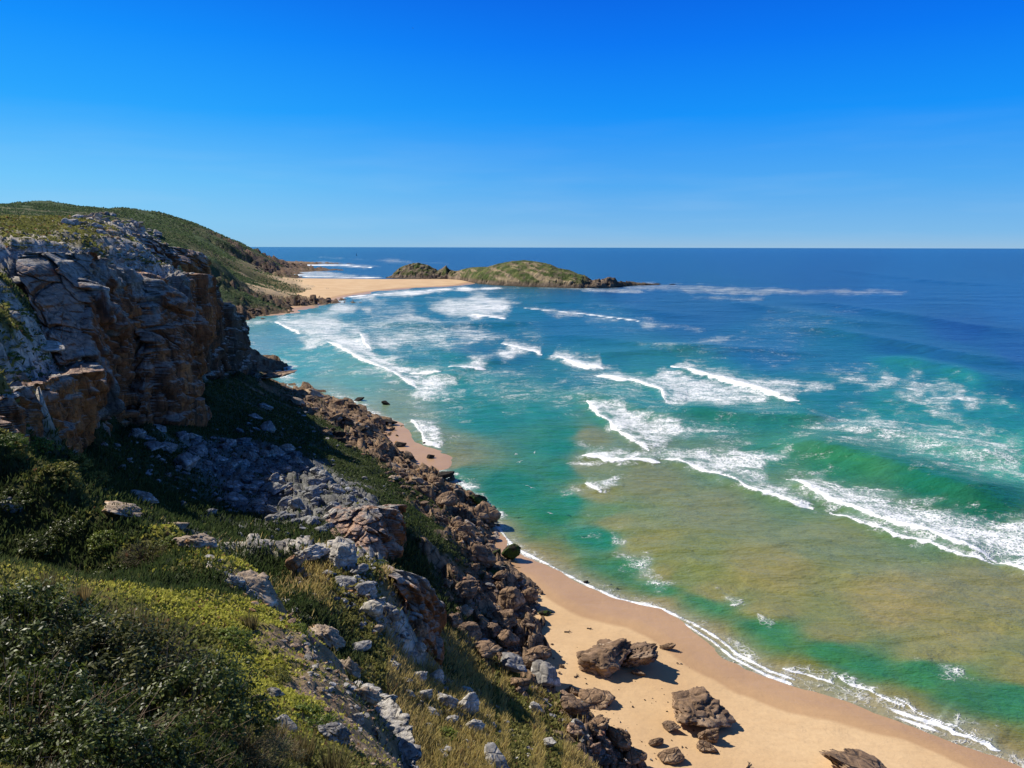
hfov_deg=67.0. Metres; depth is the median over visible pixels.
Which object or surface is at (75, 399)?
sea cliff
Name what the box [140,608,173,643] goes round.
grass tuft
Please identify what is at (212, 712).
grass tuft
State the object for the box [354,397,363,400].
boulder
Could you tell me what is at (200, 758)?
bush
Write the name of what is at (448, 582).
boulder
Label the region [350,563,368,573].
boulder
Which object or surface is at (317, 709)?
shrub
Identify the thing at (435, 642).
rock bluff
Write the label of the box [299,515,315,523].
boulder
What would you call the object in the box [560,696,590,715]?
boulder
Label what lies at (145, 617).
grass tuft
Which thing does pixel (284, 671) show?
shrub
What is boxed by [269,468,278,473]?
boulder
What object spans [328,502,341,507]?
boulder
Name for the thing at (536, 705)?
boulder
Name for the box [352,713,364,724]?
boulder
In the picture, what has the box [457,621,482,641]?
boulder
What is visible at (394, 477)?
boulder
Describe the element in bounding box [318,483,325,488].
boulder
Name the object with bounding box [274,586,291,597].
shrub
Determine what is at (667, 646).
boulder
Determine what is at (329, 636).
boulder
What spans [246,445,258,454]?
boulder
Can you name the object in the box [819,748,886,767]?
boulder
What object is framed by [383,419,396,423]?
boulder
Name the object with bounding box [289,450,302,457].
boulder
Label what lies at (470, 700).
boulder
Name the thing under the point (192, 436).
boulder
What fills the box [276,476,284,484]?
boulder
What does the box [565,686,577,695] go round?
boulder
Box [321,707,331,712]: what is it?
boulder
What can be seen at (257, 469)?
boulder
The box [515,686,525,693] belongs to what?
boulder
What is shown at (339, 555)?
boulder
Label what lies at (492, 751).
boulder
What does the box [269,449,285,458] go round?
boulder
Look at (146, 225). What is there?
distant scrub
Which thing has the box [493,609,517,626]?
boulder
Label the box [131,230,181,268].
rock bluff
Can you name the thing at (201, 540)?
boulder
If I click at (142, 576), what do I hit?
ground cover
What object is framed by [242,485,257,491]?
boulder
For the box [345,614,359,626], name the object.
shrub
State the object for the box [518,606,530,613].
boulder
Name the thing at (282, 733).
grass tuft
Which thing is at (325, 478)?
boulder
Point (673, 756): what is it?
boulder
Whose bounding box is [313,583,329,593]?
shrub
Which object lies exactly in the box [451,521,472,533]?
boulder
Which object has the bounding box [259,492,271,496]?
boulder
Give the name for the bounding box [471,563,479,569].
boulder
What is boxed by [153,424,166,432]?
boulder
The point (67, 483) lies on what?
shrub
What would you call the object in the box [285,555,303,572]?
boulder
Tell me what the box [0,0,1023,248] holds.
sky
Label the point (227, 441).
boulder
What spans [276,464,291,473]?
boulder
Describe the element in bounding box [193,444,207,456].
boulder
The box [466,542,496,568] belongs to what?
boulder
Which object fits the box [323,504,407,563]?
rock bluff
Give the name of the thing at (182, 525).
boulder
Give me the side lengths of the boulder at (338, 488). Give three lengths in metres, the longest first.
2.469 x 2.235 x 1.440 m
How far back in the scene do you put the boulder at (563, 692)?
84.62 m
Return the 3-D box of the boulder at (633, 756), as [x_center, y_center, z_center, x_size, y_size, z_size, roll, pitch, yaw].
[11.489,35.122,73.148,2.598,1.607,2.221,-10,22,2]
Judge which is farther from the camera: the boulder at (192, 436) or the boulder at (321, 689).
the boulder at (192, 436)
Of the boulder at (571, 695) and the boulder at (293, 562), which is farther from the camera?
the boulder at (571, 695)
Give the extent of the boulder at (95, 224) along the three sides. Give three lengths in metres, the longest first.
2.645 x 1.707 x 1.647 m
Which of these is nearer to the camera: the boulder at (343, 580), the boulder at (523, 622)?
the boulder at (343, 580)
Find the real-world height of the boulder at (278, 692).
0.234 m
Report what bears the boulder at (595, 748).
on the hillside
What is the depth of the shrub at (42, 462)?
40.71 m
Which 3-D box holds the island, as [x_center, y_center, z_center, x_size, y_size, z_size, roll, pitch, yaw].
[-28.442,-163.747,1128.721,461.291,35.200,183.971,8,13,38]
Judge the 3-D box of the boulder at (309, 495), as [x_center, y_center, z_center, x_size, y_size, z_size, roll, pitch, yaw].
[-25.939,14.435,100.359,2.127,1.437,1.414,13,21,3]
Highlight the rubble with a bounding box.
[0,211,731,767]
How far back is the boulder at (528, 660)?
84.81 m
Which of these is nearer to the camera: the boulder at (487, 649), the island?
the boulder at (487, 649)
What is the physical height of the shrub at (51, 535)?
0.968 m
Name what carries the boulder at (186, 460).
on the hillside
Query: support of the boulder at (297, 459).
on the hillside
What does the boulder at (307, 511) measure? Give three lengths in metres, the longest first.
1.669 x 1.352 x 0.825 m
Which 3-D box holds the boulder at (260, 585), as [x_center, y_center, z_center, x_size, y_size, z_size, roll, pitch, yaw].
[-10.432,8.338,31.663,2.304,0.657,1.850,30,14,1]
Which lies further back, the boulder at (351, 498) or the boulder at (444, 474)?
the boulder at (444, 474)
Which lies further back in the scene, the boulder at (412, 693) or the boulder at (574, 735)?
the boulder at (574, 735)
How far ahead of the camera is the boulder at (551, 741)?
61.53 m
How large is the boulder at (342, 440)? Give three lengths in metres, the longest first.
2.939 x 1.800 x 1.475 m
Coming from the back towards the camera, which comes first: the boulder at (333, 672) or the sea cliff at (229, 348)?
the sea cliff at (229, 348)
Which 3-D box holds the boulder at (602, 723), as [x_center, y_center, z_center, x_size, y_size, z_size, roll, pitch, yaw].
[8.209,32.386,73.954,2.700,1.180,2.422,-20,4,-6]
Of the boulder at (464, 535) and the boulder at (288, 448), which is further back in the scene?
the boulder at (288, 448)
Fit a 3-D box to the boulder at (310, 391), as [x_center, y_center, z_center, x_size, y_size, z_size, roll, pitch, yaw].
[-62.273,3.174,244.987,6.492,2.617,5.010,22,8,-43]
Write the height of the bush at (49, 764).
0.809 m
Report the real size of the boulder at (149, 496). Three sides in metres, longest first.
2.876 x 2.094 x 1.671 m
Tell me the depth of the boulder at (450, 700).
59.26 m
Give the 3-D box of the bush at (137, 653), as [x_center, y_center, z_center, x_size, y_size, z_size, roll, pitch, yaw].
[-6.619,4.576,12.311,3.578,1.870,3.716,5,11,23]
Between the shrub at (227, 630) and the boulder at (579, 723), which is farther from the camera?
the boulder at (579, 723)
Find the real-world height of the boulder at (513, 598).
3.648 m
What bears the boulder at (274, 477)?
on the hillside
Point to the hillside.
(274, 363)
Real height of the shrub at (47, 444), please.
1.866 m
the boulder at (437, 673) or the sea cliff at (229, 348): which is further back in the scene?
the sea cliff at (229, 348)
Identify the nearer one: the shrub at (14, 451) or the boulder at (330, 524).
the shrub at (14, 451)
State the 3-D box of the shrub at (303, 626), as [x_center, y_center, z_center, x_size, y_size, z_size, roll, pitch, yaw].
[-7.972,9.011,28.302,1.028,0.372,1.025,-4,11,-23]
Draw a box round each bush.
[0,566,129,704]
[0,650,154,767]
[0,680,207,767]
[3,602,221,732]
[7,751,86,767]
[74,636,281,767]
[96,719,251,767]
[179,704,292,767]
[229,714,309,767]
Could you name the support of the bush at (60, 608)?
on the hillside
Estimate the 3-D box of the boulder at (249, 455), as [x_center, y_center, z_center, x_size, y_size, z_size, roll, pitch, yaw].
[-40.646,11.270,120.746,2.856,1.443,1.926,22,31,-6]
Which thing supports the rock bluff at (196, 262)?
on the hillside
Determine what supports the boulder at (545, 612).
on the beach
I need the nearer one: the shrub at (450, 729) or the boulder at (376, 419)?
the shrub at (450, 729)
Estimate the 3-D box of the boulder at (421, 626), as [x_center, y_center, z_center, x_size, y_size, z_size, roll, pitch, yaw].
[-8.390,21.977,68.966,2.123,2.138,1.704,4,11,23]
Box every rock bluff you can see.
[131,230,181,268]
[173,247,211,273]
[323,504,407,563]
[353,680,420,767]
[379,564,446,633]
[403,610,444,664]
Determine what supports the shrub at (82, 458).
on the hillside
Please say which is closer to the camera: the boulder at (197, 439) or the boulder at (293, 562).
the boulder at (293, 562)
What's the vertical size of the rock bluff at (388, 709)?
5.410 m
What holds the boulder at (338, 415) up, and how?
on the hillside
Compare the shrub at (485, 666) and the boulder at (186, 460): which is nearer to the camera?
the shrub at (485, 666)
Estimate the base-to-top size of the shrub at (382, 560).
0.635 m
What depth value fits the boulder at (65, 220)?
154.49 m
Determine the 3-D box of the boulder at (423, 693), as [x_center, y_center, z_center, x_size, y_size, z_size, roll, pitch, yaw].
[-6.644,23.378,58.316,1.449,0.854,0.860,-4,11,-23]
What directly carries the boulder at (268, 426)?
on the hillside
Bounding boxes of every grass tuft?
[28,566,61,593]
[69,575,95,604]
[116,593,153,633]
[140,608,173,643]
[193,701,224,722]
[224,723,267,762]
[238,612,257,631]
[261,715,289,744]
[281,722,323,765]
[309,735,360,767]
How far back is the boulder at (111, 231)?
159.78 m
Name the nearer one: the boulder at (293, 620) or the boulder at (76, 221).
the boulder at (293, 620)
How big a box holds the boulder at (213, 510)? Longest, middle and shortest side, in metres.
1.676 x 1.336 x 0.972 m
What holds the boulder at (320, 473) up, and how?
on the hillside
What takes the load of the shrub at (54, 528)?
on the hillside
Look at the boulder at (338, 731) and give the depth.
18.78 m
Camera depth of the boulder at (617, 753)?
72.41 m
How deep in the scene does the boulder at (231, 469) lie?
112.22 m
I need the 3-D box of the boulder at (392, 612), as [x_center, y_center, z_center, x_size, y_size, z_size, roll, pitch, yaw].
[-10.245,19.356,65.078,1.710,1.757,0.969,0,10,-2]
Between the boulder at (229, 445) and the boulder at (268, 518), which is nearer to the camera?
the boulder at (268, 518)
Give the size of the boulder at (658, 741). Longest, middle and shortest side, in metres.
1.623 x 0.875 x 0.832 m
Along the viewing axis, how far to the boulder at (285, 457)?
124.77 m
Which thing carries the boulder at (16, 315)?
on the hillside
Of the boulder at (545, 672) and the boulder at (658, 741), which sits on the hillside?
the boulder at (545, 672)
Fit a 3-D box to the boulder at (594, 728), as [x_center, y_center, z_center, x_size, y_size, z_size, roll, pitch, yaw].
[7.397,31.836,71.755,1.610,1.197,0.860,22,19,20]
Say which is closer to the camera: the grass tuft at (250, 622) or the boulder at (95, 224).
the grass tuft at (250, 622)
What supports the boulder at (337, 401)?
on the hillside
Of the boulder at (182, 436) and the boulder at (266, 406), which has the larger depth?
the boulder at (266, 406)
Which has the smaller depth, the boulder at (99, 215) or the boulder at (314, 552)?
the boulder at (314, 552)
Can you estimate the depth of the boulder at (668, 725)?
79.38 m
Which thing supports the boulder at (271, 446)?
on the hillside
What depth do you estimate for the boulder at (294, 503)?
94.89 m
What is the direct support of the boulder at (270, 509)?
on the hillside
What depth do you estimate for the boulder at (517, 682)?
76.76 m
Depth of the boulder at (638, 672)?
90.25 m
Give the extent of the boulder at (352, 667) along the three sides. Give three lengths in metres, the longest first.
2.171 x 1.408 x 1.074 m
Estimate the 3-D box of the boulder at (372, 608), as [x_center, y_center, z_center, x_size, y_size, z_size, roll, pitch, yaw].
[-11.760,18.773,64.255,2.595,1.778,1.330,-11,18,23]
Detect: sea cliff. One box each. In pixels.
[0,362,109,453]
[16,251,223,435]
[189,272,256,379]
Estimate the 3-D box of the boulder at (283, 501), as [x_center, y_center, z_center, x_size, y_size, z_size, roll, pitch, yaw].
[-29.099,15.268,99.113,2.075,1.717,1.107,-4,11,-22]
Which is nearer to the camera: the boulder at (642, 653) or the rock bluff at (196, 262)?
the boulder at (642, 653)
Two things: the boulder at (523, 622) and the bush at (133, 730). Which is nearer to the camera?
the bush at (133, 730)
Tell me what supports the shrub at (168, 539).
on the hillside
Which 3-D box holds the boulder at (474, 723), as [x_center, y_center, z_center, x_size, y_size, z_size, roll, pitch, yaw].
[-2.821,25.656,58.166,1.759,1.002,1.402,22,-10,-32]
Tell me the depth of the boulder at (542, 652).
87.24 m
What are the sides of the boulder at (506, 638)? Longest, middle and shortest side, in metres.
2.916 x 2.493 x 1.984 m
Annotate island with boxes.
[386,260,658,287]
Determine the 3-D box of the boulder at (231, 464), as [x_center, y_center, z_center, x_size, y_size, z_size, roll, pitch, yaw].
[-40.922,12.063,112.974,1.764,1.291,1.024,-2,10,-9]
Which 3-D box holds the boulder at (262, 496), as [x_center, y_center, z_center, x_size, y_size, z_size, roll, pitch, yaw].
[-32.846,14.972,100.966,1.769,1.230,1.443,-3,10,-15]
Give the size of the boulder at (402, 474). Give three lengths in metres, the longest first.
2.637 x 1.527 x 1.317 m
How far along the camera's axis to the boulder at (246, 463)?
117.63 m
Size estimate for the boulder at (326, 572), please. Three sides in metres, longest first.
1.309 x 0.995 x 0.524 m
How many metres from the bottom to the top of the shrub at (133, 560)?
1.262 m
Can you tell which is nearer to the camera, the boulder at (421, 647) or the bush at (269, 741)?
the bush at (269, 741)
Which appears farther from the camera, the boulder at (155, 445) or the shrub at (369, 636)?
the boulder at (155, 445)
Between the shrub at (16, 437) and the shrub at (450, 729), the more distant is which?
the shrub at (450, 729)
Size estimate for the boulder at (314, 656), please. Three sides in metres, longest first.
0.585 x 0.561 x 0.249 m
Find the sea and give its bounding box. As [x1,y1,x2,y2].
[246,247,1023,767]
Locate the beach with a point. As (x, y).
(778, 724)
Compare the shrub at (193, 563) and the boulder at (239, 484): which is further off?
the boulder at (239, 484)
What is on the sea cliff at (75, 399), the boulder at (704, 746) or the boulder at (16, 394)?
the boulder at (16, 394)
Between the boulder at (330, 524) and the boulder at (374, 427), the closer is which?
the boulder at (330, 524)
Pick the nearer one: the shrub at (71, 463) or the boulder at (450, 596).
the shrub at (71, 463)
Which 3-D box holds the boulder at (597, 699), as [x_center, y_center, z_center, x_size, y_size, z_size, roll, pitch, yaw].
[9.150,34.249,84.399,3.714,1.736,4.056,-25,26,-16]
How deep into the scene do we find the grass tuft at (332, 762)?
15.17 m
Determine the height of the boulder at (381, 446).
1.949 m
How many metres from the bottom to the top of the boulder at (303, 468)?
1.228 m
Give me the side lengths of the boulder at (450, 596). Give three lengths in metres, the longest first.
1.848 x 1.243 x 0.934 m
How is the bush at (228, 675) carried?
on the hillside
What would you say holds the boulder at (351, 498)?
on the hillside
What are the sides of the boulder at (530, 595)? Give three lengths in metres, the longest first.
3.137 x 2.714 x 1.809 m
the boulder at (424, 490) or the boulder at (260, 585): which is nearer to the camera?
the boulder at (260, 585)
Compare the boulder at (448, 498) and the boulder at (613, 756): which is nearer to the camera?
the boulder at (613, 756)
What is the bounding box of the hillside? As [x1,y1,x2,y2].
[0,201,646,767]
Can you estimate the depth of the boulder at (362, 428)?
194.94 m
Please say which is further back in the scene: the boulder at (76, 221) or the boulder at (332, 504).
the boulder at (76, 221)
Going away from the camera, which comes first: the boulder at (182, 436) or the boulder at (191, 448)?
the boulder at (191, 448)
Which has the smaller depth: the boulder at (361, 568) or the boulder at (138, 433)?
the boulder at (361, 568)
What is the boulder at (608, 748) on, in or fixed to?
on the hillside
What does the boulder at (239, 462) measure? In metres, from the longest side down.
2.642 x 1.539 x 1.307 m
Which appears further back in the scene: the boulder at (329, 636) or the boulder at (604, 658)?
the boulder at (604, 658)
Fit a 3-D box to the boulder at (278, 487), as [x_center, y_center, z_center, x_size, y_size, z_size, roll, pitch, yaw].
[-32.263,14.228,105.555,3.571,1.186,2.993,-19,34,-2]
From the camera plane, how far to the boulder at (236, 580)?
31.09 m
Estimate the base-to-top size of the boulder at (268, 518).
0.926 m
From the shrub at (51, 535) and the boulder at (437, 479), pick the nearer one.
the shrub at (51, 535)
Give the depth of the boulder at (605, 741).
71.54 m
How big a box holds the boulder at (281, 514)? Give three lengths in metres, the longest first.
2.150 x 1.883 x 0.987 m
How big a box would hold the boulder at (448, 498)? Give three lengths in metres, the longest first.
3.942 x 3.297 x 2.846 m
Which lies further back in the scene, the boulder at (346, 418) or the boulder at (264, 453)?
the boulder at (346, 418)
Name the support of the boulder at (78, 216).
on the hillside
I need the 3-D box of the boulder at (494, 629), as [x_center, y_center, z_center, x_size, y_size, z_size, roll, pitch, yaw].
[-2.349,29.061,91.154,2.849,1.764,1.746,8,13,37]
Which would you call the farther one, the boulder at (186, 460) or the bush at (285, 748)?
the boulder at (186, 460)
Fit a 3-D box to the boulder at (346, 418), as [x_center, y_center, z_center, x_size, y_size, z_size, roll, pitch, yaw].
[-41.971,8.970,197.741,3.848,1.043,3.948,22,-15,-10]
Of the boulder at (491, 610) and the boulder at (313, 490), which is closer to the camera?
the boulder at (491, 610)
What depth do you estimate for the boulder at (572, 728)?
69.59 m
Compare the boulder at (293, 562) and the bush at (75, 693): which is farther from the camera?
the boulder at (293, 562)
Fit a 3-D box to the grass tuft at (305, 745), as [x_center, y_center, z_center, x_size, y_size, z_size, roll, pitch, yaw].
[-4.137,7.010,15.009,0.915,0.817,0.900,-7,12,-34]
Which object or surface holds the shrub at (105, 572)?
on the hillside
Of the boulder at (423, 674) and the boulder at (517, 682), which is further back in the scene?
the boulder at (517, 682)
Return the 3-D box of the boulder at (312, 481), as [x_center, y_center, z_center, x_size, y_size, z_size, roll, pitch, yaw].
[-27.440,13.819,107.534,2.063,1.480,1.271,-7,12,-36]
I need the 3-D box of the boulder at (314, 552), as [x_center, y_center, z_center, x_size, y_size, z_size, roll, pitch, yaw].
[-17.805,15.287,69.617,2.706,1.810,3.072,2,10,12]
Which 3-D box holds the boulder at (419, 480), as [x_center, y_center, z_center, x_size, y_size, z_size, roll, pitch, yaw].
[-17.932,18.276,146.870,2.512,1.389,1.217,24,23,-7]
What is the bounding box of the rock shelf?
[260,370,296,378]
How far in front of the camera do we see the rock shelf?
223.87 m
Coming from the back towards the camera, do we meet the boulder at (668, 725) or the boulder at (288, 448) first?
the boulder at (288, 448)
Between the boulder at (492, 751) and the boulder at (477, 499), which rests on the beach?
the boulder at (477, 499)
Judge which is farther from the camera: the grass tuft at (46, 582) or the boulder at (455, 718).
the boulder at (455, 718)
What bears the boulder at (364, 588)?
on the hillside
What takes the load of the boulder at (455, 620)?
on the hillside
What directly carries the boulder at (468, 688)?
on the hillside
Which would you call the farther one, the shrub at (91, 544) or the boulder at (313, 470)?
the boulder at (313, 470)
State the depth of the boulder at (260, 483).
106.50 m
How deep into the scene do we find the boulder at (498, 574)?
107.63 m
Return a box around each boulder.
[0,497,22,512]
[2,391,21,397]
[9,311,21,320]
[10,276,23,284]
[43,340,64,351]
[61,218,74,224]
[69,219,78,224]
[71,214,83,217]
[90,222,102,228]
[92,212,102,218]
[102,500,142,517]
[106,229,118,235]
[128,428,146,438]
[131,490,158,503]
[143,435,155,440]
[143,441,166,450]
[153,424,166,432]
[161,442,177,452]
[168,522,188,530]
[173,451,199,470]
[173,533,217,548]
[176,431,189,440]
[187,446,204,450]
[189,433,200,438]
[191,436,201,443]
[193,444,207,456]
[206,508,216,514]
[212,455,227,463]
[219,441,235,449]
[222,480,240,490]
[223,492,247,506]
[224,439,236,446]
[224,466,235,472]
[225,462,237,468]
[226,574,245,586]
[232,459,242,466]
[233,480,244,489]
[235,569,278,606]
[237,437,251,446]
[241,474,252,482]
[242,451,258,460]
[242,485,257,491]
[243,458,249,468]
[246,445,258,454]
[247,499,264,506]
[248,413,262,419]
[251,480,263,487]
[252,507,265,513]
[253,467,262,472]
[255,494,266,501]
[258,403,273,409]
[259,449,270,457]
[259,482,276,491]
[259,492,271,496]
[260,421,275,432]
[262,505,276,513]
[265,482,286,495]
[265,514,277,521]
[267,444,279,449]
[267,687,284,696]
[268,447,278,458]
[268,472,279,481]
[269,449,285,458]
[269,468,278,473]
[275,511,286,518]
[275,714,297,731]
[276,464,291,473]
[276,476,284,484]
[277,496,292,507]
[279,444,295,454]
[280,455,289,460]
[282,513,296,518]
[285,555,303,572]
[287,618,296,622]
[288,455,303,465]
[288,497,303,509]
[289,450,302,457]
[291,397,304,404]
[295,544,329,560]
[298,465,308,470]
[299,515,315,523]
[302,507,312,515]
[304,491,319,499]
[304,650,317,659]
[305,388,323,398]
[305,486,322,494]
[306,478,321,485]
[306,517,320,524]
[308,624,345,650]
[310,467,321,473]
[314,526,327,531]
[315,687,327,692]
[318,470,331,477]
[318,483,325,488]
[318,721,351,745]
[320,429,329,435]
[321,473,332,482]
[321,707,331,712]
[322,542,358,570]
[322,570,335,575]
[323,522,333,528]
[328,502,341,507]
[328,669,339,676]
[329,484,345,494]
[331,399,347,404]
[332,431,345,437]
[333,412,342,417]
[333,437,345,442]
[335,575,356,589]
[340,656,360,679]
[342,416,354,421]
[346,495,356,503]
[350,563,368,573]
[350,640,371,652]
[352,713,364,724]
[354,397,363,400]
[354,686,381,705]
[355,581,377,596]
[359,426,368,430]
[359,600,383,617]
[369,423,378,432]
[372,416,384,424]
[373,624,383,632]
[377,441,386,449]
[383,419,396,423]
[383,605,399,621]
[388,475,397,479]
[394,442,406,446]
[397,472,407,476]
[404,455,413,459]
[405,689,414,696]
[406,480,416,484]
[410,617,427,636]
[411,477,423,483]
[413,671,426,681]
[415,642,426,652]
[415,689,432,699]
[420,488,429,493]
[426,706,439,715]
[429,669,443,682]
[432,477,443,484]
[435,491,458,505]
[436,471,454,477]
[437,692,459,708]
[441,578,453,587]
[444,715,458,723]
[445,590,453,601]
[447,613,462,628]
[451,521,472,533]
[451,580,479,599]
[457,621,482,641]
[458,532,468,540]
[458,686,472,693]
[458,692,478,714]
[459,604,473,617]
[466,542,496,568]
[466,719,485,732]
[470,494,486,504]
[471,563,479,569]
[473,640,502,659]
[474,501,500,522]
[484,742,508,767]
[486,567,500,573]
[487,607,497,613]
[487,622,502,638]
[492,548,500,556]
[492,570,506,579]
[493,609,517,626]
[495,581,503,588]
[497,629,519,647]
[499,586,525,610]
[500,652,527,672]
[501,543,520,559]
[510,677,530,689]
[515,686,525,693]
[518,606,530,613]
[521,588,538,603]
[521,618,530,626]
[523,655,536,668]
[524,645,550,659]
[529,701,542,712]
[531,660,560,686]
[538,610,552,615]
[543,737,556,746]
[560,690,568,696]
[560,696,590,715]
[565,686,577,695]
[565,693,575,697]
[567,722,584,735]
[569,732,579,737]
[571,719,585,729]
[576,638,631,677]
[577,688,615,710]
[584,720,598,735]
[590,742,600,753]
[592,717,610,729]
[601,743,612,753]
[602,739,610,744]
[606,725,631,752]
[610,752,617,760]
[613,750,620,759]
[621,641,657,667]
[623,746,646,764]
[631,668,645,675]
[648,737,663,746]
[657,747,684,764]
[659,643,675,649]
[662,720,680,731]
[671,686,735,727]
[696,740,717,752]
[697,727,719,742]
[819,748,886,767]
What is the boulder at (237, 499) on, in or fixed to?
on the hillside
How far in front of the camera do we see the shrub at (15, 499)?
36.85 m
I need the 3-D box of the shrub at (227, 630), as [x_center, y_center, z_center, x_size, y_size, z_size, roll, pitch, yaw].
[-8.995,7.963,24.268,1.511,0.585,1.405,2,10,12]
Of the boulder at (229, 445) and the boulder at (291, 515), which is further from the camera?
the boulder at (229, 445)
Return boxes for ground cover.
[0,214,601,767]
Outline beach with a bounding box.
[260,278,1021,767]
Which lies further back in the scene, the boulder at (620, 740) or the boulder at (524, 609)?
the boulder at (524, 609)
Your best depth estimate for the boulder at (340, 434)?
171.95 m
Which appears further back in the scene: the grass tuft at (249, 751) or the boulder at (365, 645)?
the boulder at (365, 645)
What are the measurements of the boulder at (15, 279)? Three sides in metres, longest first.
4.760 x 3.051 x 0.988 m
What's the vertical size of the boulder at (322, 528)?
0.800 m
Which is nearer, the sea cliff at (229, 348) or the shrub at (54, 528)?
the shrub at (54, 528)
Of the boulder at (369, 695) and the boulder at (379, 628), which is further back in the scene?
the boulder at (379, 628)
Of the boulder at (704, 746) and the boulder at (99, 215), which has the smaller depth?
the boulder at (704, 746)
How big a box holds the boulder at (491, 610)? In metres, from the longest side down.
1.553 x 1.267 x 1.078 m
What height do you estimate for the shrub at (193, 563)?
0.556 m
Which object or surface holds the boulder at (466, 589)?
on the hillside
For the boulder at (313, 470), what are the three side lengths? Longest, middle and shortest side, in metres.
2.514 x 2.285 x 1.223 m
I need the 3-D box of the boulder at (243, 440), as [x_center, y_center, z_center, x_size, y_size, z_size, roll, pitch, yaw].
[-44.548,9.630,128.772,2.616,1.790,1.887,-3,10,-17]
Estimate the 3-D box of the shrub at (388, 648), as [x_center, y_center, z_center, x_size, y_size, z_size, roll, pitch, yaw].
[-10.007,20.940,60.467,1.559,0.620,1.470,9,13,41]
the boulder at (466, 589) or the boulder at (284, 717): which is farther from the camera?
the boulder at (466, 589)
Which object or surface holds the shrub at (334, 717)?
on the hillside
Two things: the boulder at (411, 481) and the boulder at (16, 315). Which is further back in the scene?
the boulder at (411, 481)
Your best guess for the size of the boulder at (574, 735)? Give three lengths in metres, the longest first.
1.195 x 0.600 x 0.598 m
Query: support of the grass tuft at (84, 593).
on the hillside
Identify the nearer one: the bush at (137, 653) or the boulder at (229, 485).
the bush at (137, 653)
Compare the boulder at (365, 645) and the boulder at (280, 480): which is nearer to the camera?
the boulder at (365, 645)
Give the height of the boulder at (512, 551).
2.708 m
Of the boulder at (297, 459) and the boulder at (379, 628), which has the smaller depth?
the boulder at (379, 628)
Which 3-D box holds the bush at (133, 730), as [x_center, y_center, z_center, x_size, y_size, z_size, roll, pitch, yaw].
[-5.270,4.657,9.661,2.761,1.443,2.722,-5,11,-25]
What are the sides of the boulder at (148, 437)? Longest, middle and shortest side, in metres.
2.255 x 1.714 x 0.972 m
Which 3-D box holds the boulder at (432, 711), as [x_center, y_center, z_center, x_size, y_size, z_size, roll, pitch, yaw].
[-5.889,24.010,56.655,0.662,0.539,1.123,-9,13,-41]
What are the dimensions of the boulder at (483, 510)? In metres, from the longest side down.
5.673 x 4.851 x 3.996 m
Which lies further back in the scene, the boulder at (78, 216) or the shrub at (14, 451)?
the boulder at (78, 216)
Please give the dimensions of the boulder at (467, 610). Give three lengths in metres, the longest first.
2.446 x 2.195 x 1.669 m
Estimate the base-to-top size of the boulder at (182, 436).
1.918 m
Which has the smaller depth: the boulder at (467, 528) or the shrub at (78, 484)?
the shrub at (78, 484)
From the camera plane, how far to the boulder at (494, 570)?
110.00 m
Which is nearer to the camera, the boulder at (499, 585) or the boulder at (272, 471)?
the boulder at (499, 585)
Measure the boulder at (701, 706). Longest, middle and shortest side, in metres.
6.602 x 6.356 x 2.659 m
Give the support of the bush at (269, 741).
on the hillside
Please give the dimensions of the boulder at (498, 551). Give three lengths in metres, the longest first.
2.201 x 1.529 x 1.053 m
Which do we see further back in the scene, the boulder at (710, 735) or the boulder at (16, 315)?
the boulder at (16, 315)
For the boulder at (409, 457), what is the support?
on the beach
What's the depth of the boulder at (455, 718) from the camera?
57.02 m
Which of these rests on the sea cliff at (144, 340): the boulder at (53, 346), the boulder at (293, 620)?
the boulder at (53, 346)
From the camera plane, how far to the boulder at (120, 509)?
37.44 m
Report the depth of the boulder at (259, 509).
94.41 m
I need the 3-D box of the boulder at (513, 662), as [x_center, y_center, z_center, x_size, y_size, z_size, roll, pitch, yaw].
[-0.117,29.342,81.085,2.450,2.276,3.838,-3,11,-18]
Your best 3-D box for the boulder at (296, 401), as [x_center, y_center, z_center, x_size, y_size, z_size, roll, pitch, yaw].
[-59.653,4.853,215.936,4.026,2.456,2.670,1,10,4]
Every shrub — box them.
[0,432,29,448]
[0,488,38,509]
[5,447,27,457]
[10,445,33,454]
[14,529,64,557]
[29,435,61,456]
[33,460,49,466]
[39,461,78,474]
[48,459,68,464]
[49,515,87,535]
[51,470,81,484]
[52,451,93,471]
[57,479,76,487]
[60,479,83,491]
[87,529,122,549]
[93,564,129,574]
[114,538,168,566]
[153,535,176,550]
[167,559,203,574]
[212,626,252,650]
[262,664,291,685]
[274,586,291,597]
[290,622,307,634]
[293,702,331,731]
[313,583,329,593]
[318,713,337,722]
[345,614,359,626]
[360,633,376,643]
[375,559,388,565]
[382,647,393,655]
[439,726,460,742]
[473,660,486,670]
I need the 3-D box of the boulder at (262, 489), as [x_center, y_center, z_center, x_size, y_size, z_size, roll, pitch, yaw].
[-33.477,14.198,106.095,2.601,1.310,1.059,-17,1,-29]
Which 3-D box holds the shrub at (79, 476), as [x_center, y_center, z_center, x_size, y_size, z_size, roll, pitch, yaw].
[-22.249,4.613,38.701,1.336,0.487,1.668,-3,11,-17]
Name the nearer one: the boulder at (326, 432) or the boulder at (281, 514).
the boulder at (281, 514)
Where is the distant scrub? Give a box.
[0,200,315,388]
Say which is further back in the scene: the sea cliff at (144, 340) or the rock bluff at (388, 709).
the sea cliff at (144, 340)
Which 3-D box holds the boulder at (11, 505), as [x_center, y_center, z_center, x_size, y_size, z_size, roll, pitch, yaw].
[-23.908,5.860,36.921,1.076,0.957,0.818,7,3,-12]
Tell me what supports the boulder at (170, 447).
on the hillside
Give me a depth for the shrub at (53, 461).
64.75 m

